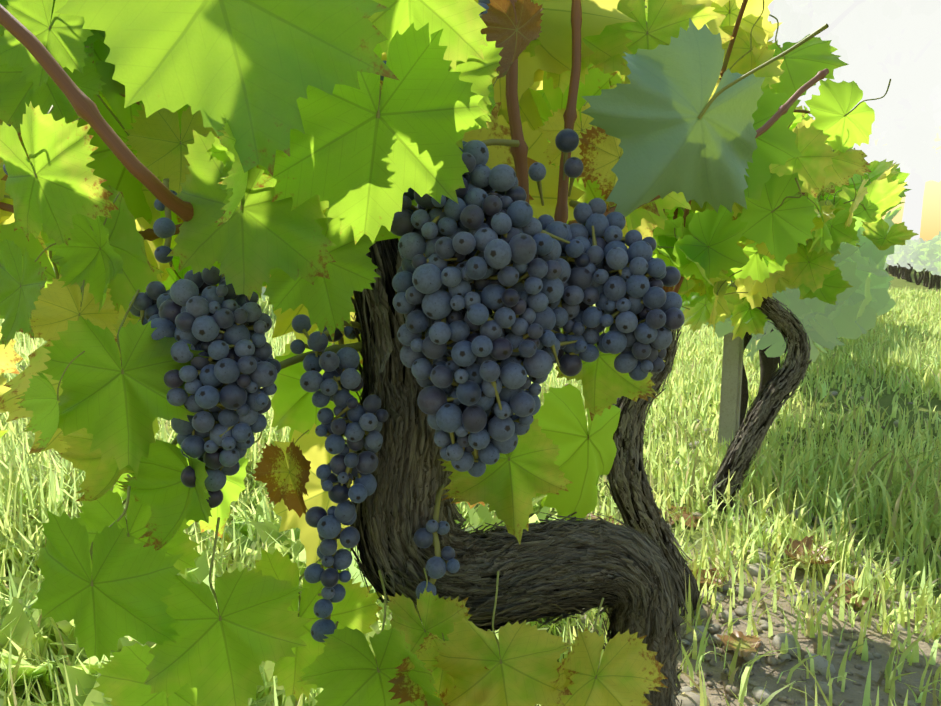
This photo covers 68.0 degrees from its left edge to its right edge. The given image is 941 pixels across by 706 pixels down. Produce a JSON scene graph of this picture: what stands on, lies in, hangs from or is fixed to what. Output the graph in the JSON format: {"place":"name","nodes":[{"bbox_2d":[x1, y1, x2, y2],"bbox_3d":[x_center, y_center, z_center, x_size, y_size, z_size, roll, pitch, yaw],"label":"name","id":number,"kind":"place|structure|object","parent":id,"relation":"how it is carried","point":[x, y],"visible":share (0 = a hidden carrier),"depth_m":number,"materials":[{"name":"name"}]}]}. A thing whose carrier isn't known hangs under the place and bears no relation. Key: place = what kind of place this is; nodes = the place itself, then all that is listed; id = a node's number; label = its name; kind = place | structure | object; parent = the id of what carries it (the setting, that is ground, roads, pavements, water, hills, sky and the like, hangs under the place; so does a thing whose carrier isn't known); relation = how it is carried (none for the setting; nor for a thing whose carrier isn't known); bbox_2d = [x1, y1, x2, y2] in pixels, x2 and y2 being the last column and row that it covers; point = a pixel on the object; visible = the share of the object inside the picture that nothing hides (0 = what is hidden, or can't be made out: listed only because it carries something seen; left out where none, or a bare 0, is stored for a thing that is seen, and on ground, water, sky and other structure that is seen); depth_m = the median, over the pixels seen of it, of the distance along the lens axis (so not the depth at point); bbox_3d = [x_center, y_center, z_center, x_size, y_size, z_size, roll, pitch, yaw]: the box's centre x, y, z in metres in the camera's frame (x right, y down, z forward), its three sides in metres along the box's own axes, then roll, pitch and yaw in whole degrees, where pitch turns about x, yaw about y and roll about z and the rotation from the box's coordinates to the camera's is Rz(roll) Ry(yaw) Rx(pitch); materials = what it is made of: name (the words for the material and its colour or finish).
{"place":"outdoors","nodes":[
{"label":"outdoors","id":0,"kind":"place"},
{"bbox_2d":[0,238,70,348],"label":"vine leaf","id":1,"kind":"object","parent":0,"point":[18,297],"visible":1,"depth_m":0.42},
{"bbox_2d":[17,274,119,346],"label":"vine leaf","id":2,"kind":"object","parent":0,"point":[57,304],"visible":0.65,"depth_m":0.55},
{"bbox_2d":[42,192,122,313],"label":"vine leaf","id":3,"kind":"object","parent":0,"point":[94,264],"visible":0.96,"depth_m":0.46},
{"bbox_2d":[0,4,193,221],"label":"vine cane","id":4,"kind":"object","parent":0,"point":[84,106],"visible":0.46,"depth_m":0.39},
{"bbox_2d":[0,0,93,89],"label":"vine leaf","id":5,"kind":"object","parent":4,"relation":"attached to","point":[61,38],"visible":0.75,"depth_m":0.49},
{"bbox_2d":[0,24,105,136],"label":"vine leaf","id":6,"kind":"object","parent":4,"relation":"attached to","point":[16,92],"visible":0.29,"depth_m":0.56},
{"bbox_2d":[0,101,118,246],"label":"vine leaf","id":7,"kind":"object","parent":4,"relation":"attached to","point":[55,189],"visible":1,"depth_m":0.40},
{"bbox_2d":[0,202,182,240],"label":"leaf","id":8,"kind":"object","parent":4,"relation":"attached to","point":[149,234],"visible":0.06,"depth_m":0.68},
{"bbox_2d":[0,222,60,318],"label":"vine leaf","id":9,"kind":"object","parent":8,"relation":"attached to","point":[34,247],"visible":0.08,"depth_m":0.73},
{"bbox_2d":[0,285,159,456],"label":"vine leaf","id":10,"kind":"object","parent":8,"relation":"hanging from","point":[19,385],"visible":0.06,"depth_m":0.61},
{"bbox_2d":[4,185,166,318],"bbox_3d":[-0.342,-0.084,0.636,0.138,0.166,0.055,-24,12,32],"label":"vine leaf","id":11,"kind":"object","parent":8,"relation":"attached to","point":[140,272],"visible":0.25,"depth_m":0.65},
{"bbox_2d":[1,60,186,224],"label":"vine leaf","id":12,"kind":"object","parent":8,"relation":"attached to","point":[106,164],"visible":0.08,"depth_m":0.65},
{"bbox_2d":[135,185,174,281],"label":"vine leaf","id":13,"kind":"object","parent":8,"relation":"attached to","point":[142,224],"visible":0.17,"depth_m":0.70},
{"bbox_2d":[266,209,359,344],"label":"vine leaf","id":14,"kind":"object","parent":8,"relation":"attached to","point":[283,325],"visible":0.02,"depth_m":0.69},
{"bbox_2d":[153,178,176,266],"bbox_3d":[-0.259,-0.111,0.592,0.022,0.075,0.020,0,8,-1],"label":"grape cluster","id":15,"kind":"object","parent":4,"relation":"hanging from","point":[164,227],"visible":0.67,"depth_m":0.59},
{"bbox_2d":[129,266,280,507],"bbox_3d":[-0.187,0.022,0.485,0.087,0.165,0.118,-5,10,-33],"label":"grape cluster","id":16,"kind":"object","parent":4,"relation":"hanging from","point":[223,327],"visible":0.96,"depth_m":0.45,"materials":[{"name":"food"}]},
{"bbox_2d":[113,439,211,550],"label":"vine leaf","id":17,"kind":"object","parent":16,"relation":"attached to","point":[165,494],"visible":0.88,"depth_m":0.47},
{"bbox_2d":[144,517,314,705],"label":"vine leaf","id":18,"kind":"object","parent":16,"relation":"attached to","point":[214,655],"visible":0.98,"depth_m":0.45,"materials":[{"name":"plant"}]},
{"bbox_2d":[55,0,398,175],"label":"vine leaf","id":19,"kind":"object","parent":4,"relation":"attached to","point":[251,70],"visible":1,"depth_m":0.36,"materials":[{"name":"plant"}]},
{"bbox_2d":[208,113,247,226],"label":"vine leaf","id":20,"kind":"object","parent":4,"relation":"attached to","point":[233,178],"visible":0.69,"depth_m":0.39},
{"bbox_2d":[167,130,335,300],"bbox_3d":[-0.132,-0.086,0.430,0.105,0.106,0.041,0,5,5],"label":"vine leaf","id":21,"kind":"object","parent":4,"relation":"attached to","point":[254,240],"visible":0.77,"depth_m":0.42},
{"bbox_2d":[30,486,183,661],"bbox_3d":[-0.223,0.138,0.436,0.101,0.102,0.039,6,12,9],"label":"vine leaf","id":22,"kind":"object","parent":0,"point":[122,591],"visible":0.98,"depth_m":0.42,"materials":[{"name":"plant"}]},
{"bbox_2d":[40,289,207,478],"bbox_3d":[-0.219,0.020,0.453,0.102,0.120,0.041,-2,8,-11],"label":"vine leaf","id":23,"kind":"object","parent":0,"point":[112,403],"visible":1,"depth_m":0.44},
{"bbox_2d":[15,351,84,453],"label":"vine leaf","id":24,"kind":"object","parent":23,"relation":"attached to","point":[40,398],"visible":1,"depth_m":0.41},
{"bbox_2d":[124,103,216,193],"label":"vine leaf","id":25,"kind":"object","parent":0,"point":[157,142],"visible":0.69,"depth_m":0.61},
{"bbox_2d":[272,423,352,566],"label":"vine leaf","id":26,"kind":"object","parent":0,"point":[311,444],"visible":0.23,"depth_m":0.77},
{"bbox_2d":[263,208,379,341],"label":"vine leaf","id":27,"kind":"object","parent":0,"point":[327,303],"visible":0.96,"depth_m":0.44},
{"bbox_2d":[295,570,444,705],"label":"vine leaf","id":28,"kind":"object","parent":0,"point":[346,668],"visible":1,"depth_m":0.51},
{"bbox_2d":[388,632,488,705],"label":"vine leaf","id":29,"kind":"object","parent":28,"relation":"attached to","point":[405,688],"visible":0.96,"depth_m":0.49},
{"bbox_2d":[387,568,471,652],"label":"vine leaf","id":30,"kind":"object","parent":29,"relation":"on","point":[437,615],"visible":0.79,"depth_m":0.51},
{"bbox_2d":[431,571,579,705],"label":"vine leaf","id":31,"kind":"object","parent":29,"relation":"on","point":[522,664],"visible":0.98,"depth_m":0.49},
{"bbox_2d":[254,22,489,244],"bbox_3d":[-0.063,-0.137,0.420,0.138,0.141,0.054,4,13,-20],"label":"vine leaf","id":32,"kind":"object","parent":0,"point":[365,156],"visible":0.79,"depth_m":0.40,"materials":[{"name":"plant"}]},
{"bbox_2d":[390,128,603,476],"bbox_3d":[0.019,-0.036,0.498,0.149,0.248,0.110,-6,10,-35],"label":"grape cluster","id":33,"kind":"object","parent":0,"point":[509,260],"visible":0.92,"depth_m":0.46,"materials":[{"name":"food"}]},
{"bbox_2d":[368,0,487,70],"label":"vine leaf","id":34,"kind":"object","parent":33,"relation":"attached to","point":[461,24],"visible":0.5,"depth_m":0.43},
{"bbox_2d":[443,15,502,148],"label":"vine leaf","id":35,"kind":"object","parent":33,"relation":"attached to","point":[480,74],"visible":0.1,"depth_m":0.45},
{"bbox_2d":[57,265,940,705],"bbox_3d":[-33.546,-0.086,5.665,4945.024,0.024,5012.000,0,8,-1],"label":"ground","id":36,"kind":"structure","parent":0,"point":[883,649],"depth_m":1.36,"materials":[{"name":"soil"}]},
{"bbox_2d":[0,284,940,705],"bbox_3d":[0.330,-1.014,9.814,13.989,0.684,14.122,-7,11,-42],"label":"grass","id":37,"kind":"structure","parent":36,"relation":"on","point":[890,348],"depth_m":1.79,"materials":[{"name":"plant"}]},
{"bbox_2d":[92,642,207,705],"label":"vine leaf","id":38,"kind":"object","parent":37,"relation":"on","point":[123,677],"visible":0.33,"depth_m":0.51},
{"bbox_2d":[175,431,262,537],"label":"vine leaf","id":39,"kind":"object","parent":37,"relation":"on","point":[233,488],"visible":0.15,"depth_m":1.06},
{"bbox_2d":[0,365,562,705],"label":"weedy grass","id":40,"kind":"structure","parent":37,"relation":"on","point":[200,571],"depth_m":1.15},
{"bbox_2d":[354,238,629,634],"bbox_3d":[0.070,0.272,0.662,0.348,0.750,0.092,-3,8,-19],"label":"bark","id":41,"kind":"object","parent":36,"relation":"on","point":[387,250],"visible":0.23,"depth_m":0.56,"materials":[{"name":"brown plant"}]},
{"bbox_2d":[171,342,363,444],"bbox_3d":[-0.161,0.065,0.556,0.216,0.142,0.013,-4,9,-26],"label":"vine cane","id":42,"kind":"object","parent":41,"relation":"attached to","point":[293,360],"visible":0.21,"depth_m":0.56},
{"bbox_2d":[77,474,200,577],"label":"vine leaf","id":43,"kind":"object","parent":42,"relation":"attached to","point":[99,514],"visible":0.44,"depth_m":0.51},
{"bbox_2d":[53,428,133,501],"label":"vine leaf","id":44,"kind":"object","parent":43,"relation":"on","point":[100,480],"visible":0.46,"depth_m":0.50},
{"bbox_2d":[271,343,362,441],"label":"vine leaf","id":45,"kind":"object","parent":42,"relation":"attached to","point":[293,407],"visible":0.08,"depth_m":0.93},
{"bbox_2d":[250,548,381,701],"bbox_3d":[-0.141,0.228,0.614,0.136,0.138,0.053,6,5,7],"label":"vine leaf","id":46,"kind":"object","parent":41,"relation":"attached to","point":[357,607],"visible":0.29,"depth_m":0.59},
{"bbox_2d":[290,314,388,641],"bbox_3d":[-0.102,0.094,0.546,0.066,0.248,0.088,-3,9,-21],"label":"grape cluster","id":47,"kind":"object","parent":41,"relation":"attached to","point":[357,426],"visible":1,"depth_m":0.52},
{"bbox_2d":[252,429,310,517],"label":"vine leaf","id":48,"kind":"object","parent":47,"relation":"attached to","point":[279,477],"visible":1,"depth_m":0.56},
{"bbox_2d":[506,0,528,202],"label":"vine shoot","id":49,"kind":"object","parent":41,"relation":"attached to","point":[519,153],"visible":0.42,"depth_m":0.55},
{"bbox_2d":[481,0,543,78],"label":"vine leaf","id":50,"kind":"object","parent":49,"relation":"attached to","point":[507,33],"visible":0.92,"depth_m":0.49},
{"bbox_2d":[347,244,687,705],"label":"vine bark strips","id":51,"kind":"object","parent":41,"relation":"attached to","point":[639,582],"visible":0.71,"depth_m":0.59,"materials":[{"name":"wood"}]},
{"bbox_2d":[414,484,459,598],"bbox_3d":[-0.030,0.152,0.556,0.034,0.083,0.047,-3,8,-18],"label":"grape cluster","id":52,"kind":"object","parent":51,"relation":"attached to","point":[437,565],"visible":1,"depth_m":0.55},
{"bbox_2d":[438,415,572,543],"bbox_3d":[0.030,0.094,0.565,0.106,0.116,0.068,-6,-5,9],"label":"vine leaf","id":53,"kind":"object","parent":51,"relation":"attached to","point":[507,487],"visible":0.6,"depth_m":0.55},
{"bbox_2d":[554,0,581,222],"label":"vine shoot","id":54,"kind":"object","parent":51,"relation":"attached to","point":[561,208],"visible":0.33,"depth_m":0.59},
{"bbox_2d":[568,68,828,224],"bbox_3d":[0.190,-0.206,0.738,0.577,0.253,0.022,-5,9,-30],"label":"vine cane","id":55,"kind":"object","parent":51,"relation":"on","point":[785,107],"visible":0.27,"depth_m":0.82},
{"bbox_2d":[498,114,585,220],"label":"vine leaf","id":56,"kind":"object","parent":55,"relation":"attached to","point":[536,143],"visible":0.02,"depth_m":0.65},
{"bbox_2d":[462,102,536,220],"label":"vine leaf","id":57,"kind":"object","parent":56,"relation":"on","point":[499,154],"depth_m":0.59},
{"bbox_2d":[474,0,635,109],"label":"vine leaf","id":58,"kind":"object","parent":56,"relation":"on","point":[553,52],"visible":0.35,"depth_m":0.62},
{"bbox_2d":[523,0,633,93],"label":"vine leaf","id":59,"kind":"object","parent":58,"relation":"on","point":[609,41],"visible":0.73,"depth_m":0.62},
{"bbox_2d":[538,101,596,187],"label":"vine leaf","id":60,"kind":"object","parent":55,"relation":"attached to","point":[552,127],"visible":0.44,"depth_m":0.61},
{"bbox_2d":[529,63,629,223],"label":"vine leaf","id":61,"kind":"object","parent":55,"relation":"attached to","point":[596,80],"visible":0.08,"depth_m":0.75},
{"bbox_2d":[608,79,659,215],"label":"vine leaf","id":62,"kind":"object","parent":55,"relation":"attached to","point":[651,207],"visible":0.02,"depth_m":0.77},
{"bbox_2d":[626,191,690,230],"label":"vine leaf","id":63,"kind":"object","parent":62,"relation":"on","point":[671,200],"visible":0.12,"depth_m":0.83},
{"bbox_2d":[588,0,716,83],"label":"vine leaf","id":64,"kind":"object","parent":55,"relation":"attached to","point":[665,22],"visible":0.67,"depth_m":0.62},
{"bbox_2d":[542,598,667,705],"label":"vine leaf","id":65,"kind":"object","parent":41,"relation":"attached to","point":[627,673],"visible":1,"depth_m":0.51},
{"bbox_2d":[555,306,665,420],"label":"vine leaf","id":66,"kind":"object","parent":41,"relation":"attached to","point":[605,383],"visible":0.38,"depth_m":0.59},
{"bbox_2d":[53,196,940,426],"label":"vineyard rows","id":67,"kind":"object","parent":36,"relation":"on","point":[857,307],"depth_m":2.39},
{"bbox_2d":[730,286,769,339],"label":"vine leaf","id":68,"kind":"object","parent":67,"relation":"on","point":[743,311],"visible":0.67,"depth_m":2.15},
{"bbox_2d":[799,267,853,304],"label":"vine leaf","id":69,"kind":"object","parent":67,"relation":"in","point":[834,284],"visible":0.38,"depth_m":2.14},
{"bbox_2d":[835,167,911,197],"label":"vine leaf","id":70,"kind":"object","parent":67,"relation":"in","point":[901,176],"visible":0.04,"depth_m":2.02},
{"bbox_2d":[836,148,898,204],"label":"vine leaf","id":71,"kind":"object","parent":70,"relation":"on","point":[877,169],"visible":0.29,"depth_m":2.02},
{"bbox_2d":[861,218,918,249],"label":"vine leaf","id":72,"kind":"object","parent":67,"relation":"on","point":[878,236],"visible":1,"depth_m":1.97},
{"bbox_2d":[610,329,702,615],"bbox_3d":[0.375,0.236,1.420,0.200,0.622,0.185,0,8,-1],"label":"vine trunk","id":73,"kind":"object","parent":36,"relation":"on","point":[676,564],"visible":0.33,"depth_m":1.38,"materials":[{"name":"brown plant"}]},
{"bbox_2d":[605,327,696,584],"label":"vine bark strips","id":74,"kind":"object","parent":73,"relation":"attached to","point":[629,417],"visible":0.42,"depth_m":1.38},
{"bbox_2d":[668,0,747,291],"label":"vine cane","id":75,"kind":"object","parent":73,"relation":"on","point":[730,47],"visible":0.19,"depth_m":1.11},
{"bbox_2d":[657,223,731,285],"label":"vine leaf","id":76,"kind":"object","parent":75,"relation":"attached to","point":[682,231],"visible":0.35,"depth_m":1.29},
{"bbox_2d":[672,205,749,284],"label":"vine leaf","id":77,"kind":"object","parent":76,"relation":"on","point":[718,249],"visible":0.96,"depth_m":1.26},
{"bbox_2d":[721,0,763,74],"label":"vine leaf","id":78,"kind":"object","parent":75,"relation":"attached to","point":[742,46],"visible":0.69,"depth_m":1.25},
{"bbox_2d":[744,87,801,200],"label":"vine leaf","id":79,"kind":"object","parent":75,"relation":"attached to","point":[775,142],"visible":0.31,"depth_m":1.20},
{"bbox_2d":[673,60,841,292],"bbox_3d":[0.545,-0.309,1.374,0.302,0.486,0.012,2,8,17],"label":"vine cane","id":80,"kind":"object","parent":73,"relation":"on","point":[677,287],"visible":0.02,"depth_m":1.43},
{"bbox_2d":[691,199,743,217],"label":"vine leaf","id":81,"kind":"object","parent":80,"relation":"attached to","point":[737,208],"visible":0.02,"depth_m":1.37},
{"bbox_2d":[737,172,817,266],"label":"vine leaf","id":82,"kind":"object","parent":81,"relation":"attached to","point":[778,229],"visible":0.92,"depth_m":1.29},
{"bbox_2d":[752,43,784,88],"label":"vine leaf","id":83,"kind":"object","parent":80,"relation":"attached to","point":[772,72],"visible":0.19,"depth_m":1.27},
{"bbox_2d":[711,0,773,43],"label":"vine leaf","id":84,"kind":"object","parent":83,"relation":"on","point":[762,27],"visible":0.42,"depth_m":1.25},
{"bbox_2d":[770,122,799,205],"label":"vine leaf","id":85,"kind":"object","parent":80,"relation":"attached to","point":[795,195],"depth_m":1.39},
{"bbox_2d":[769,125,839,197],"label":"vine leaf","id":86,"kind":"object","parent":85,"relation":"attached to","point":[813,160],"visible":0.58,"depth_m":1.28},
{"bbox_2d":[769,14,848,97],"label":"vine leaf","id":87,"kind":"object","parent":80,"relation":"attached to","point":[804,63],"visible":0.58,"depth_m":1.30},
{"bbox_2d":[717,280,743,457],"bbox_3d":[0.885,-0.098,2.336,0.062,1.050,0.087,4,9,27],"label":"trellis post","id":88,"kind":"object","parent":36,"relation":"on","point":[730,397],"depth_m":2.34,"materials":[{"name":"wood"}]},
{"bbox_2d":[558,396,940,705],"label":"soil clods","id":89,"kind":"object","parent":36,"relation":"on","point":[770,659],"visible":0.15,"depth_m":1.21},
{"bbox_2d":[560,391,938,705],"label":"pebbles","id":90,"kind":"object","parent":36,"relation":"on","point":[689,698],"visible":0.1,"depth_m":1.35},
{"bbox_2d":[707,297,808,510],"bbox_3d":[0.803,0.153,1.986,0.311,0.639,0.128,-3,9,-22],"label":"vine trunk","id":91,"kind":"object","parent":36,"relation":"on","point":[725,472],"visible":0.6,"depth_m":1.94,"materials":[{"name":"brown plant"}]},
{"bbox_2d":[706,296,811,498],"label":"vine bark strips","id":92,"kind":"object","parent":36,"relation":"on","point":[789,327],"visible":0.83,"depth_m":1.95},
{"bbox_2d":[785,238,836,292],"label":"vine leaf","id":93,"kind":"object","parent":92,"relation":"on","point":[811,269],"visible":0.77,"depth_m":1.93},
{"bbox_2d":[774,6,889,105],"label":"tree","id":94,"kind":"object","parent":36,"relation":"on","point":[855,33],"depth_m":55.88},
{"bbox_2d":[768,0,940,94],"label":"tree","id":95,"kind":"object","parent":36,"relation":"on","point":[796,26],"depth_m":48.96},
{"bbox_2d":[784,2,940,161],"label":"tree","id":96,"kind":"object","parent":36,"relation":"on","point":[916,44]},
{"bbox_2d":[798,0,940,239],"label":"tree","id":97,"kind":"object","parent":36,"relation":"on","point":[903,147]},
{"bbox_2d":[532,384,620,520],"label":"vine leaf","id":98,"kind":"object","parent":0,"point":[585,457],"visible":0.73,"depth_m":0.78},
{"bbox_2d":[569,198,684,380],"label":"grape cluster","id":99,"kind":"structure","parent":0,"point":[638,305],"depth_m":0.49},
{"bbox_2d":[578,126,622,203],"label":"vine leaf","id":100,"kind":"object","parent":99,"relation":"on","point":[600,153],"visible":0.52,"depth_m":0.56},
{"bbox_2d":[581,19,828,216],"bbox_3d":[0.172,-0.168,0.520,0.158,0.145,0.101,4,9,24],"label":"vine leaf","id":101,"kind":"object","parent":99,"relation":"on","point":[665,122],"visible":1,"depth_m":0.50,"materials":[{"name":"plant"}]},
{"bbox_2d":[682,292,747,333],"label":"vine leaf","id":102,"kind":"object","parent":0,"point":[697,316],"visible":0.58,"depth_m":1.62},
{"bbox_2d":[730,241,788,282],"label":"vine leaf","id":103,"kind":"object","parent":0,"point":[755,267],"visible":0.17,"depth_m":1.63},
{"bbox_2d":[759,254,775,266],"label":"vine leaf","id":104,"kind":"object","parent":103,"relation":"on","point":[765,258],"visible":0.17,"depth_m":1.60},
{"bbox_2d":[745,204,835,260],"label":"vine leaf","id":105,"kind":"object","parent":104,"relation":"on","point":[827,214],"visible":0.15,"depth_m":1.45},
{"bbox_2d":[799,193,832,249],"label":"vine leaf","id":106,"kind":"object","parent":105,"relation":"on","point":[826,237],"visible":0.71,"depth_m":1.44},
{"bbox_2d":[824,147,870,187],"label":"vine leaf","id":107,"kind":"object","parent":106,"relation":"on","point":[842,169],"visible":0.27,"depth_m":1.47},
{"bbox_2d":[805,79,890,152],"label":"vine leaf","id":108,"kind":"object","parent":107,"relation":"on","point":[842,123],"visible":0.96,"depth_m":1.44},
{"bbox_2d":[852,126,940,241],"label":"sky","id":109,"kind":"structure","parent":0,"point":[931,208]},
{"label":"vine leaf","id":110,"kind":"object","parent":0,"visible":0},
{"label":"vine leaf","id":111,"kind":"object","parent":110,"relation":"on","visible":0},
{"bbox_2d":[498,69,543,130],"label":"vine leaf","id":112,"kind":"object","parent":111,"relation":"on","point":[529,112],"depth_m":0.75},
{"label":"vine leaf","id":113,"kind":"object","parent":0,"visible":0},
{"bbox_2d":[808,193,858,254],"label":"vine leaf","id":114,"kind":"object","parent":113,"relation":"on","point":[839,233],"visible":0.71,"depth_m":1.84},
{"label":"vine leaf","id":115,"kind":"object","parent":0,"visible":0},
{"label":"vine leaf","id":116,"kind":"object","parent":115,"relation":"on","visible":0},
{"bbox_2d":[830,178,906,222],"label":"vine leaf","id":117,"kind":"object","parent":116,"relation":"on","point":[881,198],"visible":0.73,"depth_m":1.89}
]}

